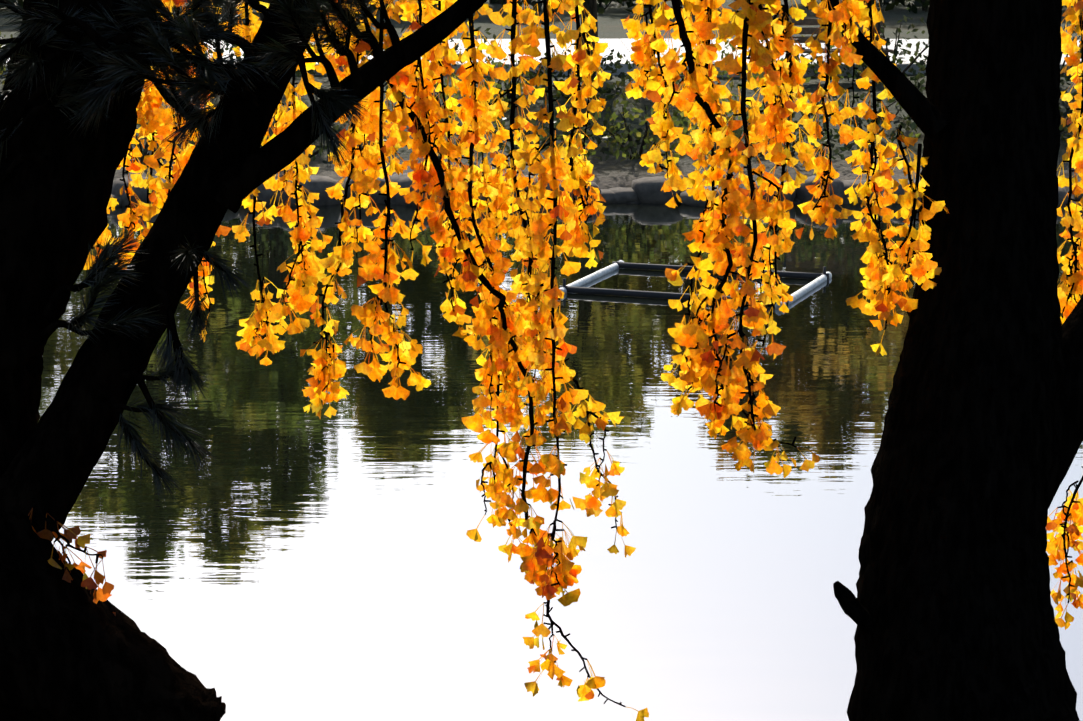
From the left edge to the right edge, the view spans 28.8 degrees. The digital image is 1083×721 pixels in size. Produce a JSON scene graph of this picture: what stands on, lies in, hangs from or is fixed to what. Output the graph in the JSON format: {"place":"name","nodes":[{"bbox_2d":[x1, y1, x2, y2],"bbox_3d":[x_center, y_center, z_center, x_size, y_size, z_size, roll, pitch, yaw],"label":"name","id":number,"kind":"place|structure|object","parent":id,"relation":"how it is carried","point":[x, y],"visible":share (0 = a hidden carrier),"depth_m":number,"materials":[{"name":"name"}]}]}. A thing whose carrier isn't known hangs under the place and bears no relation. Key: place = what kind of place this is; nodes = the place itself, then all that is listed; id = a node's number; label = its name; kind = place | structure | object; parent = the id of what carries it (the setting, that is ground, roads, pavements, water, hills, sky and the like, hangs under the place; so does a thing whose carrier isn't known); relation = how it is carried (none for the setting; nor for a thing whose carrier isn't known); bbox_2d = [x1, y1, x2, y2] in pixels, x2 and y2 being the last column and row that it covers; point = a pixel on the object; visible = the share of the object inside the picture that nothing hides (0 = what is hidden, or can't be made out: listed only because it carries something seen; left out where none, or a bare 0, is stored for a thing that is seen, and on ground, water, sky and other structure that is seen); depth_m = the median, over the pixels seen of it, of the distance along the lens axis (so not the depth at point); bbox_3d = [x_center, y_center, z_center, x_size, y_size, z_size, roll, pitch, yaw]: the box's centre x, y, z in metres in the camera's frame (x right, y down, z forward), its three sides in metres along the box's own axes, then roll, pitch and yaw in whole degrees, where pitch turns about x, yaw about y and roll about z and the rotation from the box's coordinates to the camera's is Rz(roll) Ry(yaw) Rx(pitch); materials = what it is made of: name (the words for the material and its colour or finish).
{"place":"outdoors","nodes":[
{"label":"outdoors","id":0,"kind":"place"},
{"bbox_2d":[0,38,1081,76],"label":"promenade pavement","id":1,"kind":"structure","parent":0,"point":[622,46],"depth_m":34.98,"materials":[{"name":"white concrete"}]},
{"bbox_2d":[0,0,1082,203],"bbox_3d":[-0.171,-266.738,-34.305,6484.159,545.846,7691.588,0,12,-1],"label":"ground","id":2,"kind":"structure","parent":0,"point":[611,171],"depth_m":29.52,"materials":[{"name":"grey"}]},
{"bbox_2d":[0,31,148,84],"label":"shrub","id":3,"kind":"object","parent":2,"relation":"on","point":[7,44],"visible":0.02,"depth_m":30.26,"materials":[{"name":"green plant"}]},
{"bbox_2d":[5,0,235,10],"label":"hedge","id":4,"kind":"object","parent":2,"relation":"on","point":[21,3],"depth_m":50.49,"materials":[{"name":"green plant"}]},
{"bbox_2d":[126,114,197,174],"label":"shrub","id":5,"kind":"object","parent":2,"relation":"on","point":[145,151],"visible":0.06,"depth_m":26.88,"materials":[{"name":"green plant"}]},
{"bbox_2d":[204,42,240,59],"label":"shrub","id":6,"kind":"object","parent":2,"relation":"on","point":[215,50],"depth_m":31.30,"materials":[{"name":"green plant"}]},
{"bbox_2d":[209,9,318,74],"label":"shrub","id":7,"kind":"object","parent":2,"relation":"on","point":[230,50],"visible":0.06,"depth_m":31.29,"materials":[{"name":"green plant"}]},
{"bbox_2d":[259,0,271,20],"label":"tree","id":8,"kind":"object","parent":2,"relation":"on","point":[262,15],"visible":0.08,"depth_m":30.83,"materials":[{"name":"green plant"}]},
{"bbox_2d":[0,0,551,720],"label":"pine tree","id":9,"kind":"object","parent":2,"relation":"on","point":[80,72],"visible":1,"depth_m":4.49,"materials":[{"name":"black plant"}]},
{"bbox_2d":[182,121,398,164],"bbox_3d":[-3.271,-2.863,27.398,3.281,0.705,2.693,3,12,13],"label":"shrub","id":10,"kind":"object","parent":2,"relation":"on","point":[337,128],"visible":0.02,"depth_m":27.19,"materials":[{"name":"green plant"}]},
{"bbox_2d":[212,0,435,10],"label":"hedge","id":11,"kind":"object","parent":2,"relation":"on","point":[375,8],"depth_m":50.45,"materials":[{"name":"green plant"}]},
{"bbox_2d":[296,15,383,77],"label":"shrub","id":12,"kind":"object","parent":2,"relation":"on","point":[298,72],"visible":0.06,"depth_m":31.33,"materials":[{"name":"green plant"}]},
{"bbox_2d":[343,26,500,76],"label":"shrub","id":13,"kind":"object","parent":2,"relation":"on","point":[457,45],"visible":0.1,"depth_m":31.43,"materials":[{"name":"green plant"}]},
{"bbox_2d":[386,75,528,124],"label":"shrub","id":14,"kind":"object","parent":2,"relation":"on","point":[455,96],"visible":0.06,"depth_m":28.79,"materials":[{"name":"green plant"}]},
{"bbox_2d":[489,0,506,3],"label":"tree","id":15,"kind":"object","parent":2,"relation":"on","point":[504,1],"visible":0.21,"depth_m":53.97,"materials":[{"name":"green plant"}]},
{"bbox_2d":[436,52,584,105],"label":"shrub","id":16,"kind":"object","parent":2,"relation":"on","point":[508,95],"visible":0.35,"depth_m":29.65,"materials":[{"name":"green plant"}]},
{"bbox_2d":[406,113,654,163],"bbox_3d":[-0.124,-2.896,27.493,3.352,0.664,2.798,0,12,-1],"label":"shrub","id":17,"kind":"object","parent":2,"relation":"on","point":[589,153],"visible":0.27,"depth_m":27.02,"materials":[{"name":"green plant"}]},
{"bbox_2d":[28,0,1082,720],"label":"ginkgo tree","id":18,"kind":"object","parent":2,"relation":"on","point":[948,610],"visible":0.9,"depth_m":5.75,"materials":[{"name":"yellow plant"}]},
{"bbox_2d":[487,49,642,100],"bbox_3d":[0.397,-4.070,29.958,2.351,0.917,1.977,0,12,-1],"label":"shrub","id":19,"kind":"object","parent":2,"relation":"on","point":[608,68],"visible":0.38,"depth_m":29.77,"materials":[{"name":"green plant"}]},
{"bbox_2d":[580,0,597,54],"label":"tree","id":20,"kind":"object","parent":2,"relation":"on","point":[590,6],"visible":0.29,"depth_m":31.80,"materials":[{"name":"plant"}]},
{"bbox_2d":[481,0,702,13],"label":"hedge","id":21,"kind":"object","parent":2,"relation":"on","point":[601,9],"visible":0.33,"depth_m":49.65,"materials":[{"name":"green plant"}]},
{"bbox_2d":[110,172,1082,206],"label":"shore stones","id":22,"kind":"object","parent":2,"relation":"on","point":[645,190],"visible":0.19,"depth_m":25.57,"materials":[{"name":"grey stone"}]},
{"bbox_2d":[556,100,714,161],"bbox_3d":[1.278,-2.962,27.262,2.349,0.925,2.075,0,12,-1],"label":"shrub","id":23,"kind":"object","parent":2,"relation":"on","point":[637,134],"visible":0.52,"depth_m":27.09,"materials":[{"name":"green plant"}]},
{"bbox_2d":[555,48,763,103],"bbox_3d":[1.771,-4.007,29.837,2.878,0.944,2.654,6,13,25],"label":"shrub","id":24,"kind":"object","parent":2,"relation":"on","point":[628,76],"visible":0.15,"depth_m":29.67,"materials":[{"name":"green plant"}]},
{"bbox_2d":[647,95,767,142],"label":"shrub","id":25,"kind":"object","parent":2,"relation":"on","point":[681,117],"visible":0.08,"depth_m":28.19,"materials":[{"name":"green plant"}]},
{"bbox_2d":[713,35,866,82],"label":"shrub","id":26,"kind":"object","parent":2,"relation":"on","point":[808,64],"visible":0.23,"depth_m":31.21,"materials":[{"name":"green plant"}]},
{"bbox_2d":[714,111,876,165],"bbox_3d":[3.162,-2.860,27.268,2.404,0.766,2.172,0,12,-1],"label":"shrub","id":27,"kind":"object","parent":2,"relation":"on","point":[848,146],"visible":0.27,"depth_m":27.07,"materials":[{"name":"green plant"}]},
{"bbox_2d":[784,18,893,61],"bbox_3d":[4.395,-4.614,31.313,1.600,0.910,0.575,-2,12,-8],"label":"bench","id":28,"kind":"object","parent":2,"relation":"on","point":[808,30],"visible":0.17,"depth_m":31.43,"materials":[{"name":"wood"}]},
{"bbox_2d":[792,81,924,145],"bbox_3d":[4.439,-3.294,28.166,2.665,0.966,2.158,0,12,-1],"label":"shrub","id":29,"kind":"object","parent":2,"relation":"on","point":[859,122],"visible":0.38,"depth_m":28.08,"materials":[{"name":"green plant"}]},
{"bbox_2d":[803,0,929,12],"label":"hedge","id":30,"kind":"object","parent":2,"relation":"on","point":[924,4],"visible":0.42,"depth_m":50.06,"materials":[{"name":"green plant"}]},
{"bbox_2d":[810,7,928,84],"bbox_3d":[5.174,-4.610,31.056,2.595,1.194,2.141,0,12,-1],"label":"shrub","id":31,"kind":"object","parent":2,"relation":"on","point":[912,59],"visible":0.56,"depth_m":30.94,"materials":[{"name":"green plant"}]},
{"bbox_2d":[882,125,1071,141],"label":"shrub","id":32,"kind":"object","parent":2,"relation":"on","point":[1061,127],"visible":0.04,"depth_m":27.77,"materials":[{"name":"green plant"}]},
{"bbox_2d":[914,41,1064,92],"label":"shrub","id":33,"kind":"object","parent":2,"relation":"on","point":[922,81],"visible":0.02,"depth_m":30.40,"materials":[{"name":"green plant"}]},
{"bbox_2d":[1059,95,1075,134],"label":"shrub","id":34,"kind":"object","parent":2,"relation":"on","point":[1061,113],"visible":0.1,"depth_m":28.60,"materials":[{"name":"green plant"}]},
{"bbox_2d":[1058,80,1078,132],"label":"shrub","id":35,"kind":"object","parent":2,"relation":"on","point":[1065,115],"visible":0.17,"depth_m":28.39,"materials":[{"name":"green plant"}]},
{"bbox_2d":[1059,21,1081,81],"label":"shrub","id":36,"kind":"object","parent":2,"relation":"on","point":[1067,78],"visible":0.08,"depth_m":30.69,"materials":[{"name":"green plant"}]},
{"bbox_2d":[38,202,1082,720],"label":"water","id":37,"kind":"structure","parent":0,"point":[290,560],"depth_m":12.43,"materials":[{"name":"white liquid"}]},
{"bbox_2d":[559,260,831,308],"bbox_3d":[1.471,-0.754,19.956,2.231,0.160,1.772,4,13,19],"label":"floating frame","id":38,"kind":"object","parent":37,"relation":"on","point":[819,278],"visible":0.75,"depth_m":19.85,"materials":[{"name":"plastic"}]}
]}

